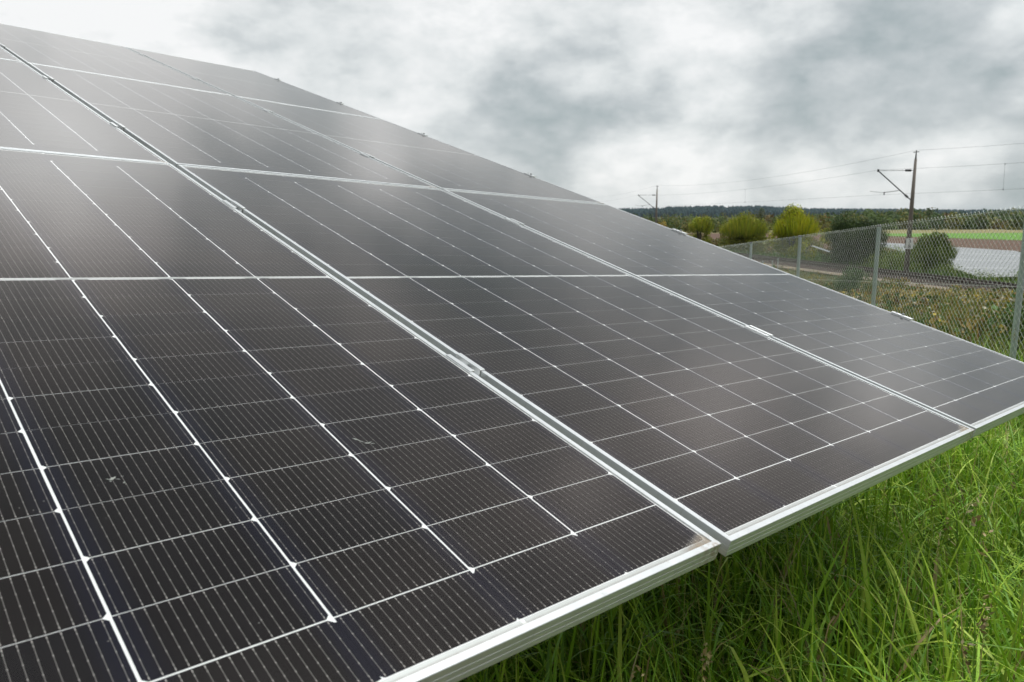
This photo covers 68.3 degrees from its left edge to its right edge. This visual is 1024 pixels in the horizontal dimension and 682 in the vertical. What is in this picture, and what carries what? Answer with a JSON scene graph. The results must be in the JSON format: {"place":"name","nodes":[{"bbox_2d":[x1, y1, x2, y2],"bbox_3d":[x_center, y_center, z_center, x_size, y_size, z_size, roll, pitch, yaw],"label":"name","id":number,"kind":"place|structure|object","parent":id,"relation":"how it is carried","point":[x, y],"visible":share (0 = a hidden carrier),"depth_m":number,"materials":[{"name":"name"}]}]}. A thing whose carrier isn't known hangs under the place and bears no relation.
{"place":"outdoors","nodes":[
{"label":"outdoors","id":0,"kind":"place"},
{"bbox_2d":[0,0,1023,209],"label":"sky","id":1,"kind":"structure","parent":0,"point":[596,99],"materials":[{"name":"grey"}]},
{"bbox_2d":[465,524,1008,681],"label":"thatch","id":2,"kind":"object","parent":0,"point":[686,624],"depth_m":2.32,"materials":[{"name":"green plant"}]},
{"bbox_2d":[458,217,1023,681],"bbox_3d":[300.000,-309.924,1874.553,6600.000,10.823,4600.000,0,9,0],"label":"ground","id":3,"kind":"structure","parent":0,"point":[790,271],"depth_m":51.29,"materials":[{"name":"green plant"}]},
{"bbox_2d":[637,189,657,222],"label":"catenary mast","id":4,"kind":"object","parent":3,"relation":"on","point":[652,206],"visible":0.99,"depth_m":108.11,"materials":[{"name":"metal"}]},
{"bbox_2d":[687,216,714,243],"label":"willow bush","id":5,"kind":"object","parent":3,"relation":"on","point":[698,225],"visible":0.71,"depth_m":94.50,"materials":[{"name":"green plant"}]},
{"bbox_2d":[719,210,771,254],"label":"willow bush","id":6,"kind":"object","parent":3,"relation":"on","point":[744,230],"visible":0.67,"depth_m":89.91,"materials":[{"name":"green plant"}]},
{"bbox_2d":[635,210,858,254],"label":"hedgerow","id":7,"kind":"object","parent":3,"relation":"on","point":[674,222],"visible":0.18,"depth_m":268.75,"materials":[{"name":"green plant"}]},
{"bbox_2d":[754,208,766,248],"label":"slender tree","id":8,"kind":"object","parent":3,"relation":"on","point":[760,214],"visible":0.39,"depth_m":98.48,"materials":[{"name":"green plant"}]},
{"bbox_2d":[769,204,822,259],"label":"willow bush","id":9,"kind":"object","parent":3,"relation":"on","point":[795,223],"visible":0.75,"depth_m":86.12,"materials":[{"name":"green plant"}]},
{"bbox_2d":[824,266,880,297],"bbox_3d":[12.174,-1.962,27.003,1.812,1.534,1.589,0,9,0],"label":"green bush","id":10,"kind":"object","parent":3,"relation":"on","point":[847,277],"visible":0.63,"depth_m":26.88,"materials":[{"name":"green plant"}]},
{"bbox_2d":[821,211,890,268],"bbox_3d":[28.948,-8.366,63.514,5.453,5.193,5.511,0,9,0],"label":"dark bush","id":11,"kind":"object","parent":3,"relation":"on","point":[855,225],"visible":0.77,"depth_m":62.27,"materials":[{"name":"green plant"}]},
{"bbox_2d":[718,205,1023,361],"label":"chain link fence","id":12,"kind":"object","parent":3,"relation":"on","point":[1018,300],"visible":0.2,"depth_m":8.44,"materials":[{"name":"grey metal"}]},
{"bbox_2d":[725,248,1018,283],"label":"rough grass","id":13,"kind":"structure","parent":3,"relation":"on","point":[901,269],"depth_m":63.60,"materials":[{"name":"green plant"}]},
{"bbox_2d":[752,258,1013,291],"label":"ballast","id":14,"kind":"structure","parent":3,"relation":"on","point":[870,274],"depth_m":48.31,"materials":[{"name":"gravel"}]},
{"bbox_2d":[736,252,1016,288],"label":"railway track","id":15,"kind":"structure","parent":14,"relation":"on","point":[925,276],"depth_m":49.22,"materials":[{"name":"brown metal"}]},
{"bbox_2d":[859,245,923,272],"bbox_3d":[29.736,-6.274,58.855,4.432,2.638,4.607,0,9,0],"label":"green bush","id":16,"kind":"object","parent":3,"relation":"on","point":[894,254],"visible":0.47,"depth_m":58.29,"materials":[{"name":"green plant"}]},
{"bbox_2d":[870,150,918,271],"bbox_3d":[26.475,-8.555,52.651,3.400,9.300,0.374,-2,10,-10],"label":"catenary mast","id":17,"kind":"object","parent":3,"relation":"on","point":[911,210],"visible":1,"depth_m":52.60,"materials":[{"name":"metal"}]},
{"bbox_2d":[590,143,1022,197],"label":"earth wire","id":18,"kind":"object","parent":17,"relation":"attached to","point":[830,167],"visible":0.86,"depth_m":63.32,"materials":[{"name":"grey metal"}]},
{"bbox_2d":[603,162,1023,201],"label":"messenger wire","id":19,"kind":"object","parent":17,"relation":"attached to","point":[851,174],"visible":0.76,"depth_m":53.83,"materials":[{"name":"grey metal"}]},
{"bbox_2d":[630,189,1006,207],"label":"contact wire","id":20,"kind":"object","parent":17,"relation":"hanging from","point":[849,196],"visible":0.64,"depth_m":53.69,"materials":[{"name":"grey metal"}]},
{"bbox_2d":[904,238,913,248],"bbox_3d":[27.891,-6.842,53.016,0.510,0.740,0.120,1,9,8],"label":"kilometre sign","id":21,"kind":"object","parent":17,"relation":"attached to","point":[909,241],"visible":0.86,"depth_m":52.97,"materials":[{"name":"white metal"}]},
{"bbox_2d":[771,266,1023,361],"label":"weeds","id":22,"kind":"object","parent":3,"relation":"on","point":[957,321],"visible":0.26,"depth_m":15.05,"materials":[{"name":"green plant"}]},
{"bbox_2d":[806,207,1023,229],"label":"woodland","id":23,"kind":"object","parent":3,"relation":"on","point":[892,217],"visible":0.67,"depth_m":308.11,"materials":[{"name":"green plant"}]},
{"bbox_2d":[909,230,957,274],"bbox_3d":[33.201,-6.440,59.758,3.922,4.658,3.997,0,9,0],"label":"green bush","id":24,"kind":"object","parent":3,"relation":"on","point":[922,242],"visible":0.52,"depth_m":58.82,"materials":[{"name":"green plant"}]},
{"bbox_2d":[881,242,1020,276],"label":"solar table","id":25,"kind":"object","parent":3,"relation":"on","point":[968,264],"visible":0.34,"depth_m":73.43,"materials":[{"name":"grey glass"}]},
{"bbox_2d":[930,262,974,276],"bbox_3d":[32.837,-4.845,56.843,3.385,2.318,3.310,0,9,0],"label":"green bush","id":26,"kind":"object","parent":3,"relation":"on","point":[950,271],"visible":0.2,"depth_m":56.76,"materials":[{"name":"green plant"}]},
{"bbox_2d":[962,268,1018,281],"bbox_3d":[32.828,-4.095,52.258,4.950,2.094,4.202,-4,10,-20],"label":"green bush","id":27,"kind":"object","parent":3,"relation":"on","point":[976,275],"visible":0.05,"depth_m":51.77,"materials":[{"name":"green plant"}]},
{"bbox_2d":[981,300,1023,359],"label":"green bush","id":28,"kind":"object","parent":3,"relation":"on","point":[1006,320],"visible":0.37,"depth_m":9.46,"materials":[{"name":"green plant"}]},
{"bbox_3d":[-1.875,0.203,4.236,3.598,2.817,6.400,-5,27,-43],"label":"mounting frame","id":29,"kind":"object","parent":3,"relation":"on","visible":0},
{"bbox_2d":[0,46,21,61],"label":"solar module","id":30,"kind":"object","parent":29,"relation":"attached to","point":[5,54],"visible":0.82,"depth_m":4.20,"materials":[{"name":"black"}]},
{"bbox_2d":[42,75,54,81],"bbox_3d":[-2.323,-1.303,3.777,0.039,0.037,0.098,-5,27,-43],"label":"clamp","id":31,"kind":"object","parent":29,"relation":"attached to","point":[51,79],"visible":0.68,"depth_m":3.76,"materials":[{"name":"silver metal"}]},
{"bbox_2d":[0,58,168,162],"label":"solar module","id":32,"kind":"object","parent":29,"relation":"attached to","point":[39,112],"visible":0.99,"depth_m":2.81,"materials":[{"name":"black"}]},
{"bbox_2d":[0,23,229,94],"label":"solar module","id":33,"kind":"object","parent":29,"relation":"attached to","point":[26,45],"visible":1,"depth_m":5.05,"materials":[{"name":"black"}]},
{"bbox_2d":[110,122,125,130],"bbox_3d":[-1.584,-0.851,3.026,0.039,0.038,0.098,-5,27,-43],"label":"clamp","id":34,"kind":"object","parent":29,"relation":"attached to","point":[120,126],"visible":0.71,"depth_m":3.01,"materials":[{"name":"silver metal"}]},
{"bbox_2d":[28,63,436,187],"bbox_3d":[-1.488,-1.089,3.751,1.134,0.032,2.287,-5,27,-43],"label":"solar module","id":35,"kind":"object","parent":29,"relation":"attached to","point":[175,126],"visible":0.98,"depth_m":3.50,"materials":[{"name":"black"}]},
{"bbox_2d":[222,200,245,211],"bbox_3d":[-0.843,-0.397,2.272,0.039,0.038,0.098,-5,27,-43],"label":"clamp","id":36,"kind":"object","parent":29,"relation":"attached to","point":[236,205],"visible":0.66,"depth_m":2.26,"materials":[{"name":"silver metal"}]},
{"bbox_2d":[126,47,382,119],"bbox_3d":[-2.124,-2.067,6.043,1.134,0.029,2.287,-5,27,-43],"label":"solar module","id":37,"kind":"object","parent":29,"relation":"attached to","point":[240,82],"visible":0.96,"depth_m":5.89,"materials":[{"name":"black"}]},
{"bbox_2d":[0,148,720,681],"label":"solar module","id":38,"kind":"object","parent":29,"relation":"attached to","point":[214,382],"visible":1,"depth_m":1.02,"materials":[{"name":"glass"}]},
{"bbox_2d":[236,96,603,203],"bbox_3d":[-0.644,-1.162,4.537,1.134,0.030,2.287,-5,27,-43],"label":"solar module","id":39,"kind":"object","parent":29,"relation":"attached to","point":[434,162],"visible":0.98,"depth_m":4.33,"materials":[{"name":"black"}]},
{"bbox_2d":[446,353,484,376],"bbox_3d":[-0.103,0.055,1.520,0.039,0.037,0.098,-5,27,-43],"label":"clamp","id":40,"kind":"object","parent":29,"relation":"attached to","point":[465,362],"visible":0.67,"depth_m":1.50,"materials":[{"name":"silver metal"}]},
{"bbox_2d":[505,218,524,225],"bbox_3d":[0.002,-0.471,3.058,0.039,0.038,0.098,-5,27,-43],"label":"clamp","id":41,"kind":"object","parent":29,"relation":"attached to","point":[515,221],"visible":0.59,"depth_m":3.04,"materials":[{"name":"silver metal"}]},
{"bbox_2d":[177,164,973,556],"bbox_3d":[-0.005,-0.181,2.242,1.134,0.030,2.287,-5,27,-43],"label":"solar module","id":42,"kind":"object","parent":29,"relation":"attached to","point":[731,436],"visible":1,"depth_m":1.81,"materials":[{"name":"black"}]},
{"bbox_2d":[443,189,1023,437],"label":"solar module","id":43,"kind":"object","parent":29,"relation":"attached to","point":[978,389],"visible":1,"depth_m":2.74,"materials":[{"name":"black"}]},
{"bbox_2d":[744,325,773,337],"bbox_3d":[0.741,-0.019,2.306,0.039,0.038,0.098,-5,27,-43],"label":"clamp","id":44,"kind":"object","parent":29,"relation":"attached to","point":[760,331],"visible":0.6,"depth_m":2.29,"materials":[{"name":"silver metal"}]},
{"bbox_2d":[891,311,912,319],"bbox_3d":[1.589,-0.091,3.083,0.034,0.045,0.084,-5,27,-43],"label":"end clamp","id":45,"kind":"object","parent":29,"relation":"attached to","point":[902,315],"visible":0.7,"depth_m":3.07,"materials":[{"name":"silver metal"}]},
{"bbox_2d":[682,228,1022,233],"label":"stubble field","id":46,"kind":"structure","parent":0,"point":[990,230],"depth_m":264.97,"materials":[{"name":"beige plant"}]},
{"bbox_2d":[686,233,1021,251],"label":"ploughed field","id":47,"kind":"structure","parent":0,"point":[900,240],"depth_m":153.27,"materials":[{"name":"brown soil"}]},
{"bbox_2d":[819,227,829,243],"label":"round bush","id":48,"kind":"object","parent":47,"relation":"on","point":[822,233],"visible":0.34,"depth_m":148.17,"materials":[{"name":"green plant"}]},
{"bbox_2d":[760,262,985,292],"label":"gravel path","id":49,"kind":"structure","parent":0,"point":[835,273],"depth_m":51.43,"materials":[{"name":"grey gravel"}]},
{"bbox_2d":[818,233,1022,239],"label":"green field","id":50,"kind":"structure","parent":0,"point":[976,236],"depth_m":207.67,"materials":[{"name":"green plant"}]},
{"bbox_3d":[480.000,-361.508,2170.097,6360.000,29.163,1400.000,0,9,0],"label":"hills","id":51,"kind":"structure","parent":0,"visible":0},
{"bbox_2d":[619,205,1023,217],"bbox_3d":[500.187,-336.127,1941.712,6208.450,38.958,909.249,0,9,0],"label":"hill forest","id":52,"kind":"object","parent":51,"relation":"on","point":[715,210],"visible":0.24,"depth_m":1817.00,"materials":[{"name":"green plant"}]}
]}

